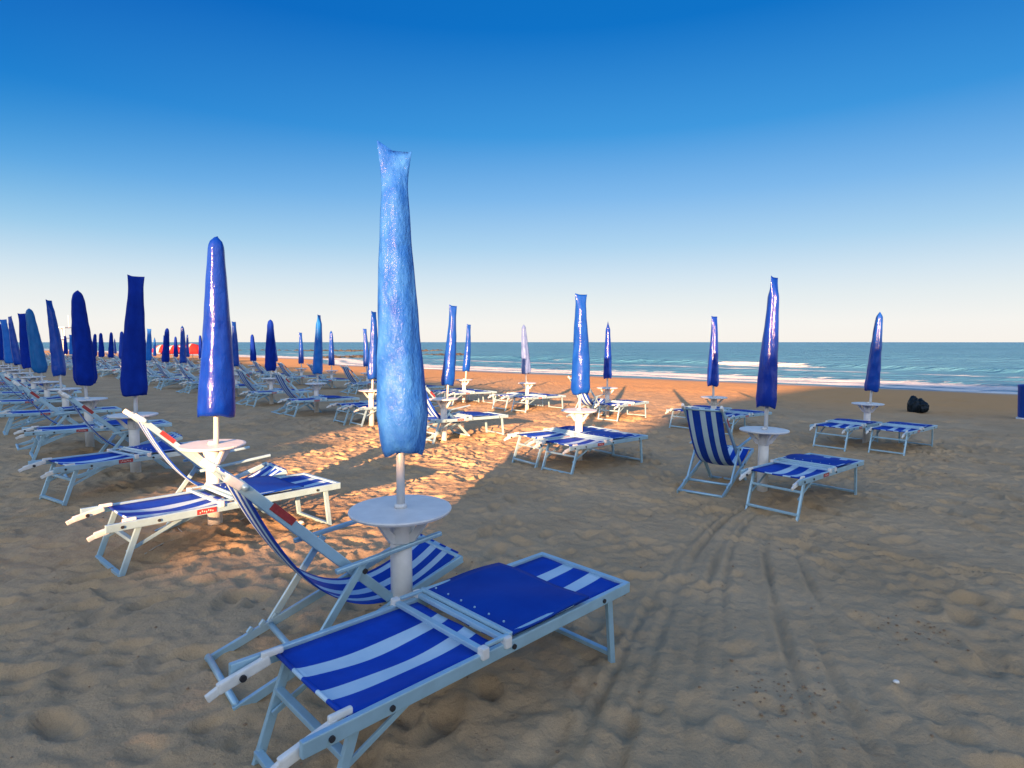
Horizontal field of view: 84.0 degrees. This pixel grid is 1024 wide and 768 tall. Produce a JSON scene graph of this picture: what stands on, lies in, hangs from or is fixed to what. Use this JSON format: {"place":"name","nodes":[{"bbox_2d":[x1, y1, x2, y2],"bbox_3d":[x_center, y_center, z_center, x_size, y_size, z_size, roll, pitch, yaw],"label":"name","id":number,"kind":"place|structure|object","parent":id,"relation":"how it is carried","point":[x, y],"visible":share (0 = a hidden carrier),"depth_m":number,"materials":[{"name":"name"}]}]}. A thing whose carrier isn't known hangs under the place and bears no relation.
{"place":"outdoors","nodes":[
{"label":"outdoors","id":0,"kind":"place"},
{"bbox_2d":[0,351,1023,767],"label":"sand","id":1,"kind":"structure","parent":0,"point":[98,669],"depth_m":3.64,"materials":[{"name":"beige sand"}]},
{"bbox_2d":[5,369,23,378],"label":"side table","id":2,"kind":"object","parent":1,"relation":"on","point":[14,371],"visible":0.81,"depth_m":18.30,"materials":[{"name":"white plastic"}]},
{"bbox_2d":[0,319,12,371],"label":"closed parasol","id":3,"kind":"object","parent":2,"relation":"on","point":[6,346],"visible":0.84,"depth_m":18.20,"materials":[{"name":"fabric"}]},
{"bbox_2d":[0,377,39,399],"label":"deckchair","id":4,"kind":"object","parent":1,"relation":"on","point":[14,387],"visible":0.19,"depth_m":14.33,"materials":[{"name":"paint"}]},
{"bbox_2d":[11,372,32,397],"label":"side table","id":5,"kind":"object","parent":1,"relation":"on","point":[23,374],"visible":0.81,"depth_m":16.35,"materials":[{"name":"white plastic"}]},
{"bbox_2d":[8,316,20,374],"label":"closed parasol","id":6,"kind":"object","parent":5,"relation":"on","point":[15,350],"visible":0.96,"depth_m":16.27,"materials":[{"name":"blue fabric"}]},
{"bbox_2d":[0,373,58,410],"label":"deckchair","id":7,"kind":"object","parent":1,"relation":"on","point":[22,397],"visible":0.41,"depth_m":12.38,"materials":[{"name":"paint"}]},
{"bbox_2d":[20,376,45,403],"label":"side table","id":8,"kind":"object","parent":1,"relation":"on","point":[33,379],"visible":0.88,"depth_m":14.41,"materials":[{"name":"white plastic"}]},
{"bbox_2d":[17,313,31,376],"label":"closed parasol","id":9,"kind":"object","parent":8,"relation":"on","point":[24,352],"visible":0.78,"depth_m":14.31,"materials":[{"name":"blue fabric"}]},
{"bbox_2d":[0,389,81,399],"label":"sunbed","id":10,"kind":"object","parent":1,"relation":"on","point":[11,393],"visible":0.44,"depth_m":13.79,"materials":[{"name":"paint"}]},
{"bbox_2d":[4,373,78,428],"bbox_3d":[-8.715,0.312,10.668,1.177,1.052,0.560,-4,6,-43],"label":"deckchair","id":11,"kind":"object","parent":1,"relation":"on","point":[29,421],"visible":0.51,"depth_m":10.45,"materials":[{"name":"paint"}]},
{"bbox_2d":[0,397,83,410],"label":"sunbed","id":12,"kind":"object","parent":1,"relation":"on","point":[16,401],"visible":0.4,"depth_m":11.67,"materials":[{"name":"paint"}]},
{"bbox_2d":[31,381,58,415],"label":"side table","id":13,"kind":"object","parent":1,"relation":"on","point":[46,385],"visible":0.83,"depth_m":12.47,"materials":[{"name":"white plastic"}]},
{"bbox_2d":[25,308,47,383],"bbox_3d":[-10.408,-0.823,12.451,0.282,1.672,0.310,-8,4,-18],"label":"closed parasol","id":14,"kind":"object","parent":13,"relation":"on","point":[38,358],"visible":1,"depth_m":12.35,"materials":[{"name":"fabric"}]},
{"bbox_2d":[0,406,121,434],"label":"sunbed","id":15,"kind":"object","parent":1,"relation":"on","point":[11,415],"visible":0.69,"depth_m":9.75,"materials":[{"name":"paint"}]},
{"bbox_2d":[12,380,113,449],"bbox_3d":[-6.822,0.448,8.687,1.177,1.052,0.560,-4,6,-43],"label":"deckchair","id":16,"kind":"object","parent":1,"relation":"on","point":[62,413],"visible":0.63,"depth_m":8.46,"materials":[{"name":"paint"}]},
{"bbox_2d":[47,387,81,424],"bbox_3d":[-8.297,0.508,10.583,0.510,0.894,0.510,3,5,32],"label":"side table","id":17,"kind":"object","parent":1,"relation":"on","point":[65,403],"visible":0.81,"depth_m":10.54,"materials":[{"name":"white plastic"}]},
{"bbox_2d":[46,300,65,388],"bbox_3d":[-8.421,-0.705,10.491,0.206,1.697,0.240,-4,4,3],"label":"closed parasol","id":18,"kind":"object","parent":17,"relation":"on","point":[58,365],"visible":1,"depth_m":10.43,"materials":[{"name":"fabric"}]},
{"bbox_2d":[66,397,107,446],"bbox_3d":[-6.398,0.644,8.605,0.510,0.894,0.510,-4,6,-42],"label":"side table","id":19,"kind":"object","parent":1,"relation":"on","point":[89,436],"visible":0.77,"depth_m":8.56,"materials":[{"name":"white plastic"}]},
{"bbox_2d":[71,290,97,396],"bbox_3d":[-6.424,-0.563,8.529,0.274,1.672,0.315,0,4,12],"label":"closed parasol","id":20,"kind":"object","parent":19,"relation":"on","point":[85,374],"visible":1,"depth_m":8.43,"materials":[{"name":"fabric"}]},
{"bbox_2d":[13,419,171,460],"bbox_3d":[-5.928,0.781,8.123,1.772,0.476,0.610,-2,4,-43],"label":"sunbed","id":21,"kind":"object","parent":1,"relation":"on","point":[42,431],"visible":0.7,"depth_m":7.83,"materials":[{"name":"paint"}]},
{"bbox_2d":[18,440,205,505],"bbox_3d":[-4.032,0.922,6.051,0.610,0.476,1.772,3,3,31],"label":"sunbed","id":22,"kind":"object","parent":1,"relation":"on","point":[75,464],"visible":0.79,"depth_m":5.69,"materials":[{"name":"fabric"}]},
{"bbox_2d":[57,390,182,477],"bbox_3d":[-4.710,0.578,6.888,1.177,1.052,0.560,-4,6,-43],"label":"deckchair","id":23,"kind":"object","parent":1,"relation":"on","point":[123,435],"visible":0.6,"depth_m":6.65,"materials":[{"name":"paint"}]},
{"bbox_2d":[106,412,158,471],"bbox_3d":[-4.437,0.778,6.692,0.510,0.894,0.510,-1,4,-19],"label":"side table","id":24,"kind":"object","parent":1,"relation":"on","point":[132,426],"visible":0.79,"depth_m":6.63,"materials":[{"name":"white plastic"}]},
{"bbox_2d":[120,274,147,413],"bbox_3d":[-4.382,-0.424,6.596,0.282,1.667,0.223,2,4,-12],"label":"closed parasol","id":25,"kind":"object","parent":24,"relation":"on","point":[133,379],"visible":1,"depth_m":6.53,"materials":[{"name":"fabric"}]},
{"bbox_2d":[153,362,185,387],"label":"deckchair","id":26,"kind":"object","parent":1,"relation":"on","point":[162,369],"visible":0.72,"depth_m":21.48,"materials":[{"name":"paint"}]},
{"bbox_2d":[151,377,198,389],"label":"sunbed","id":27,"kind":"object","parent":1,"relation":"on","point":[172,379],"visible":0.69,"depth_m":20.90,"materials":[{"name":"paint"}]},
{"bbox_2d":[176,369,190,388],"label":"side table","id":28,"kind":"object","parent":1,"relation":"on","point":[184,386],"visible":0.38,"depth_m":21.59,"materials":[{"name":"white plastic"}]},
{"bbox_2d":[179,326,186,366],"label":"closed parasol","id":29,"kind":"object","parent":28,"relation":"on","point":[183,357],"visible":1,"depth_m":21.48,"materials":[{"name":"blue fabric"}]},
{"bbox_2d":[175,363,198,392],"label":"deckchair","id":30,"kind":"object","parent":1,"relation":"on","point":[184,370],"visible":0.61,"depth_m":19.54,"materials":[{"name":"paint"}]},
{"bbox_2d":[65,473,340,576],"bbox_3d":[-2.250,1.041,4.357,0.610,0.476,1.772,4,4,40],"label":"sunbed","id":31,"kind":"object","parent":1,"relation":"on","point":[137,515],"visible":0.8,"depth_m":4.15,"materials":[{"name":"fabric"}]},
{"bbox_2d":[123,409,287,532],"bbox_3d":[-2.646,0.714,4.979,1.177,1.052,0.560,-4,6,-43],"label":"deckchair","id":32,"kind":"object","parent":1,"relation":"on","point":[149,428],"visible":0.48,"depth_m":4.80,"materials":[{"name":"paint"}]},
{"bbox_2d":[176,439,245,525],"bbox_3d":[-2.461,0.916,4.701,0.510,0.894,0.510,-2,5,-27],"label":"side table","id":33,"kind":"object","parent":1,"relation":"on","point":[213,452],"visible":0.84,"depth_m":4.64,"materials":[{"name":"white plastic"}]},
{"bbox_2d":[197,236,235,443],"bbox_3d":[-2.387,-0.319,4.622,0.269,1.732,0.298,4,5,21],"label":"closed parasol","id":34,"kind":"object","parent":33,"relation":"on","point":[216,391],"visible":0.99,"depth_m":4.53,"materials":[{"name":"fabric"}]},
{"bbox_2d":[234,374,239,396],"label":"side table","id":35,"kind":"object","parent":1,"relation":"on","point":[236,389],"visible":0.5,"depth_m":17.71,"materials":[{"name":"white plastic"}]},
{"bbox_2d":[232,322,238,373],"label":"closed parasol","id":36,"kind":"object","parent":35,"relation":"on","point":[235,348],"visible":0.84,"depth_m":17.59,"materials":[{"name":"blue fabric"}]},
{"bbox_2d":[248,365,258,378],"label":"side table","id":37,"kind":"object","parent":1,"relation":"on","point":[253,367],"visible":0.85,"depth_m":28.58,"materials":[{"name":"white plastic"}]},
{"bbox_2d":[250,334,256,364],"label":"closed parasol","id":38,"kind":"object","parent":37,"relation":"on","point":[253,358],"visible":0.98,"depth_m":28.45,"materials":[{"name":"blue fabric"}]},
{"bbox_2d":[234,368,281,404],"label":"deckchair","id":39,"kind":"object","parent":1,"relation":"on","point":[245,381],"visible":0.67,"depth_m":15.67,"materials":[{"name":"paint"}]},
{"bbox_2d":[261,377,275,404],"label":"side table","id":40,"kind":"object","parent":1,"relation":"on","point":[270,381],"visible":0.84,"depth_m":15.75,"materials":[{"name":"white plastic"}]},
{"bbox_2d":[265,320,275,377],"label":"closed parasol","id":41,"kind":"object","parent":40,"relation":"on","point":[270,357],"visible":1,"depth_m":15.62,"materials":[{"name":"blue fabric"}]},
{"bbox_2d":[240,389,311,406],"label":"sunbed","id":42,"kind":"object","parent":1,"relation":"on","point":[274,391],"visible":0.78,"depth_m":15.22,"materials":[{"name":"paint"}]},
{"bbox_2d":[276,362,305,384],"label":"deckchair","id":43,"kind":"object","parent":1,"relation":"on","point":[284,371],"visible":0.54,"depth_m":24.54,"materials":[{"name":"paint"}]},
{"bbox_2d":[270,371,325,414],"bbox_3d":[-5.159,0.209,13.764,1.177,1.052,0.560,-4,6,-44],"label":"deckchair","id":44,"kind":"object","parent":1,"relation":"on","point":[282,384],"visible":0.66,"depth_m":13.54,"materials":[{"name":"fabric"}]},
{"bbox_2d":[296,368,307,384],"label":"side table","id":45,"kind":"object","parent":1,"relation":"on","point":[301,371],"visible":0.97,"depth_m":24.69,"materials":[{"name":"white plastic"}]},
{"bbox_2d":[298,333,303,367],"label":"closed parasol","id":46,"kind":"object","parent":45,"relation":"on","point":[301,357],"visible":1,"depth_m":24.58,"materials":[{"name":"blue fabric"}]},
{"bbox_2d":[305,382,326,412],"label":"side table","id":47,"kind":"object","parent":1,"relation":"on","point":[316,388],"visible":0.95,"depth_m":13.66,"materials":[{"name":"white plastic"}]},
{"bbox_2d":[312,314,322,382],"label":"closed parasol","id":48,"kind":"object","parent":47,"relation":"on","point":[318,360],"visible":1,"depth_m":13.53,"materials":[{"name":"fabric"}]},
{"bbox_2d":[277,395,359,416],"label":"sunbed","id":49,"kind":"object","parent":1,"relation":"on","point":[297,401],"visible":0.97,"depth_m":13.20,"materials":[{"name":"paint"}]},
{"bbox_2d":[199,458,462,710],"bbox_3d":[-0.867,0.854,2.886,1.177,1.052,0.560,-4,6,-40],"label":"deckchair","id":50,"kind":"object","parent":1,"relation":"on","point":[357,582],"visible":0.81,"depth_m":2.79,"materials":[{"name":"fabric"}]},
{"bbox_2d":[326,370,337,387],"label":"side table","id":51,"kind":"object","parent":1,"relation":"on","point":[331,373],"visible":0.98,"depth_m":22.74,"materials":[{"name":"white plastic"}]},
{"bbox_2d":[328,331,334,369],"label":"closed parasol","id":52,"kind":"object","parent":51,"relation":"on","point":[331,361],"visible":1,"depth_m":22.62,"materials":[{"name":"blue fabric"}]},
{"bbox_2d":[326,400,375,424],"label":"sunbed","id":53,"kind":"object","parent":1,"relation":"on","point":[366,402],"visible":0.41,"depth_m":12.10,"materials":[{"name":"paint"}]},
{"bbox_2d":[340,365,365,393],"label":"deckchair","id":54,"kind":"object","parent":1,"relation":"on","point":[346,369],"visible":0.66,"depth_m":20.67,"materials":[{"name":"paint"}]},
{"bbox_2d":[342,403,375,426],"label":"sunbed","id":55,"kind":"object","parent":1,"relation":"on","point":[365,407],"visible":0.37,"depth_m":11.57,"materials":[{"name":"paint"}]},
{"bbox_2d":[344,381,376,394],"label":"sunbed","id":56,"kind":"object","parent":1,"relation":"on","point":[363,383],"visible":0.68,"depth_m":20.09,"materials":[{"name":"paint"}]},
{"bbox_2d":[360,373,368,392],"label":"side table","id":57,"kind":"object","parent":1,"relation":"on","point":[367,386],"visible":0.4,"depth_m":20.78,"materials":[{"name":"white plastic"}]},
{"bbox_2d":[363,329,368,372],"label":"closed parasol","id":58,"kind":"object","parent":57,"relation":"on","point":[365,354],"visible":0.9,"depth_m":20.69,"materials":[{"name":"blue fabric"}]},
{"bbox_2d":[358,389,376,425],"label":"side table","id":59,"kind":"object","parent":1,"relation":"on","point":[371,396],"visible":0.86,"depth_m":11.57,"materials":[{"name":"white plastic"}]},
{"bbox_2d":[367,311,377,389],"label":"closed parasol","id":60,"kind":"object","parent":59,"relation":"on","point":[372,369],"visible":0.9,"depth_m":11.47,"materials":[{"name":"blue fabric"}]},
{"bbox_2d":[348,495,451,600],"bbox_3d":[-0.559,1.043,2.883,0.510,0.894,0.510,-3,5,-34],"label":"side table","id":61,"kind":"object","parent":1,"relation":"on","point":[392,520],"visible":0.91,"depth_m":2.82,"materials":[{"name":"white plastic"}]},
{"bbox_2d":[376,140,427,503],"bbox_3d":[-0.540,-0.242,2.788,0.252,1.832,0.220,-1,5,-20],"label":"closed parasol","id":62,"kind":"object","parent":61,"relation":"on","point":[401,408],"visible":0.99,"depth_m":2.71,"materials":[{"name":"fabric"}]},
{"bbox_2d":[205,552,629,767],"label":"sunbed","id":63,"kind":"object","parent":1,"relation":"on","point":[396,658],"visible":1,"depth_m":2.22,"materials":[{"name":"fabric"}]},
{"bbox_2d":[429,397,458,440],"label":"side table","id":64,"kind":"object","parent":1,"relation":"on","point":[443,404],"visible":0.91,"depth_m":9.73,"materials":[{"name":"white plastic"}]},
{"bbox_2d":[441,305,456,401],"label":"closed parasol","id":65,"kind":"object","parent":64,"relation":"on","point":[448,374],"visible":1,"depth_m":9.63,"materials":[{"name":"blue fabric"}]},
{"bbox_2d":[425,385,473,440],"bbox_3d":[-1.249,0.465,10.156,1.177,1.052,0.560,-4,6,-43],"label":"deckchair","id":66,"kind":"object","parent":1,"relation":"on","point":[432,411],"visible":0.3,"depth_m":9.98,"materials":[{"name":"paint"}]},
{"bbox_2d":[426,388,478,402],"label":"sunbed","id":67,"kind":"object","parent":1,"relation":"on","point":[450,389],"visible":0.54,"depth_m":17.10,"materials":[{"name":"paint"}]},
{"bbox_2d":[456,379,472,402],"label":"side table","id":68,"kind":"object","parent":1,"relation":"on","point":[463,383],"visible":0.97,"depth_m":16.89,"materials":[{"name":"white plastic"}]},
{"bbox_2d":[462,324,470,378],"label":"closed parasol","id":69,"kind":"object","parent":68,"relation":"on","point":[466,361],"visible":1,"depth_m":16.80,"materials":[{"name":"blue fabric"}]},
{"bbox_2d":[426,411,507,443],"bbox_3d":[-0.927,0.760,10.116,1.772,0.476,0.610,-2,4,-41],"label":"sunbed","id":70,"kind":"object","parent":1,"relation":"on","point":[464,416],"visible":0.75,"depth_m":10.05,"materials":[{"name":"paint"}]},
{"bbox_2d":[437,389,496,405],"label":"sunbed","id":71,"kind":"object","parent":1,"relation":"on","point":[463,392],"visible":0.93,"depth_m":16.49,"materials":[{"name":"paint"}]},
{"bbox_2d":[488,392,544,410],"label":"sunbed","id":72,"kind":"object","parent":1,"relation":"on","point":[507,395],"visible":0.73,"depth_m":15.63,"materials":[{"name":"paint"}]},
{"bbox_2d":[10,464,1023,764],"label":"sand crumbs","id":73,"kind":"object","parent":1,"relation":"on","point":[714,668],"visible":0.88,"depth_m":2.59,"materials":[{"name":"beige sand"}]},
{"bbox_2d":[518,382,535,409],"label":"side table","id":74,"kind":"object","parent":1,"relation":"on","point":[526,387],"visible":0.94,"depth_m":15.55,"materials":[{"name":"white plastic"}]},
{"bbox_2d":[521,325,530,382],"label":"closed parasol","id":75,"kind":"object","parent":74,"relation":"on","point":[525,365],"visible":1,"depth_m":15.44,"materials":[{"name":"fabric"}]},
{"bbox_2d":[507,393,565,412],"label":"sunbed","id":76,"kind":"object","parent":1,"relation":"on","point":[528,397],"visible":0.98,"depth_m":15.18,"materials":[{"name":"paint"}]},
{"bbox_2d":[504,426,619,467],"bbox_3d":[0.736,0.887,8.226,1.772,0.476,0.610,-1,4,-38],"label":"sunbed","id":77,"kind":"object","parent":1,"relation":"on","point":[557,432],"visible":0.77,"depth_m":8.09,"materials":[{"name":"paint"}]},
{"bbox_2d":[561,408,596,460],"bbox_3d":[0.954,0.792,8.136,0.510,0.894,0.510,-1,4,-19],"label":"side table","id":78,"kind":"object","parent":1,"relation":"on","point":[579,417],"visible":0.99,"depth_m":8.06,"materials":[{"name":"white plastic"}]},
{"bbox_2d":[571,293,589,408],"bbox_3d":[0.978,-0.426,8.045,0.276,1.697,0.232,0,4,-11],"label":"closed parasol","id":79,"kind":"object","parent":78,"relation":"on","point":[580,381],"visible":0.99,"depth_m":7.97,"materials":[{"name":"fabric"}]},
{"bbox_2d":[566,376,610,416],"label":"deckchair","id":80,"kind":"object","parent":1,"relation":"on","point":[586,400],"visible":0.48,"depth_m":13.94,"materials":[{"name":"fabric"}]},
{"bbox_2d":[533,431,647,474],"bbox_3d":[1.084,0.922,7.675,1.772,0.476,0.610,-2,4,-43],"label":"sunbed","id":81,"kind":"object","parent":1,"relation":"on","point":[577,442],"visible":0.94,"depth_m":7.55,"materials":[{"name":"fabric"}]},
{"bbox_2d":[597,387,617,416],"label":"side table","id":82,"kind":"object","parent":1,"relation":"on","point":[607,392],"visible":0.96,"depth_m":13.86,"materials":[{"name":"white plastic"}]},
{"bbox_2d":[603,323,611,386],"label":"closed parasol","id":83,"kind":"object","parent":82,"relation":"on","point":[607,372],"visible":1,"depth_m":13.74,"materials":[{"name":"blue fabric"}]},
{"bbox_2d":[594,400,648,421],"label":"sunbed","id":84,"kind":"object","parent":1,"relation":"on","point":[621,403],"visible":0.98,"depth_m":13.45,"materials":[{"name":"paint"}]},
{"bbox_2d":[665,405,731,428],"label":"sunbed","id":85,"kind":"object","parent":1,"relation":"on","point":[681,410],"visible":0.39,"depth_m":12.18,"materials":[{"name":"paint"}]},
{"bbox_2d":[701,396,727,408],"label":"side table","id":86,"kind":"object","parent":1,"relation":"on","point":[713,403],"visible":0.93,"depth_m":11.19,"materials":[{"name":"white plastic"}]},
{"bbox_2d":[707,316,718,396],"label":"closed parasol","id":87,"kind":"object","parent":86,"relation":"on","point":[713,374],"visible":1,"depth_m":11.11,"materials":[{"name":"blue fabric"}]},
{"bbox_2d":[677,403,753,497],"bbox_3d":[2.387,0.713,6.600,0.560,1.052,1.177,3,5,38],"label":"deckchair","id":88,"kind":"object","parent":1,"relation":"on","point":[707,434],"visible":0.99,"depth_m":6.34,"materials":[{"name":"fabric"}]},
{"bbox_2d":[723,409,771,434],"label":"sunbed","id":89,"kind":"object","parent":1,"relation":"on","point":[734,414],"visible":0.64,"depth_m":11.42,"materials":[{"name":"paint"}]},
{"bbox_2d":[739,426,789,491],"bbox_3d":[2.766,0.921,6.273,0.510,0.894,0.510,3,5,31],"label":"side table","id":90,"kind":"object","parent":1,"relation":"on","point":[763,441],"visible":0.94,"depth_m":6.22,"materials":[{"name":"white plastic"}]},
{"bbox_2d":[756,276,778,428],"bbox_3d":[2.793,-0.306,6.173,0.233,1.717,0.211,-2,5,-34],"label":"closed parasol","id":91,"kind":"object","parent":90,"relation":"on","point":[766,394],"visible":1,"depth_m":6.11,"materials":[{"name":"fabric"}]},
{"bbox_2d":[739,453,863,521],"bbox_3d":[3.061,1.045,5.981,1.772,0.476,0.610,-2,4,-41],"label":"sunbed","id":92,"kind":"object","parent":1,"relation":"on","point":[808,468],"visible":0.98,"depth_m":5.85,"materials":[{"name":"fabric"}]},
{"bbox_2d":[809,418,882,451],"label":"sunbed","id":93,"kind":"object","parent":1,"relation":"on","point":[848,425],"visible":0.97,"depth_m":9.82,"materials":[{"name":"fabric"}]},
{"bbox_2d":[852,402,884,442],"bbox_3d":[6.406,0.771,10.274,0.510,0.894,0.510,-1,4,-7],"label":"side table","id":94,"kind":"object","parent":1,"relation":"on","point":[867,410],"visible":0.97,"depth_m":10.21,"materials":[{"name":"white plastic"}]},
{"bbox_2d":[864,312,882,402],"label":"closed parasol","id":95,"kind":"object","parent":94,"relation":"on","point":[872,383],"visible":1,"depth_m":10.11,"materials":[{"name":"blue fabric"}]},
{"bbox_2d":[865,421,937,455],"bbox_3d":[6.567,0.913,9.599,1.772,0.476,0.610,-2,4,-40],"label":"sunbed","id":96,"kind":"object","parent":1,"relation":"on","point":[907,429],"visible":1,"depth_m":9.47,"materials":[{"name":"fabric"}]},
{"bbox_2d":[907,395,928,412],"bbox_3d":[11.945,0.583,16.721,0.592,0.502,0.436,-1,4,-10],"label":"bag heap","id":97,"kind":"object","parent":1,"relation":"on","point":[915,404],"visible":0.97,"depth_m":16.59,"materials":[{"name":"black plastic"}]},
{"bbox_2d":[0,0,1023,341],"label":"sky","id":98,"kind":"structure","parent":0,"point":[656,162],"materials":[{"name":"blue"}]},
{"bbox_2d":[18,342,1023,393],"bbox_3d":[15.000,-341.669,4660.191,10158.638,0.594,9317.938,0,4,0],"label":"sea","id":99,"kind":"structure","parent":0,"point":[987,367],"depth_m":74.44,"materials":[{"name":"liquid"}]},
{"bbox_2d":[1016,384,1023,418],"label":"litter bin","id":100,"kind":"object","parent":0,"point":[1020,412],"visible":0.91,"depth_m":14.92,"materials":[{"name":"blue plastic"}]},
{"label":"side table","id":101,"kind":"object","parent":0,"visible":0},
{"bbox_2d":[161,328,169,366],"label":"closed parasol","id":102,"kind":"object","parent":101,"relation":"on","point":[165,358],"visible":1,"depth_m":23.41,"materials":[{"name":"blue fabric"}]},
{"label":"side table","id":103,"kind":"object","parent":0,"visible":0},
{"bbox_2d":[146,329,151,364],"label":"closed parasol","id":104,"kind":"object","parent":103,"relation":"on","point":[149,349],"visible":0.94,"depth_m":25.37,"materials":[{"name":"fabric"}]},
{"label":"side table","id":105,"kind":"object","parent":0,"visible":0},
{"bbox_2d":[108,332,113,357],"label":"closed parasol","id":106,"kind":"object","parent":105,"relation":"on","point":[111,350],"visible":0.99,"depth_m":31.19,"materials":[{"name":"blue fabric"}]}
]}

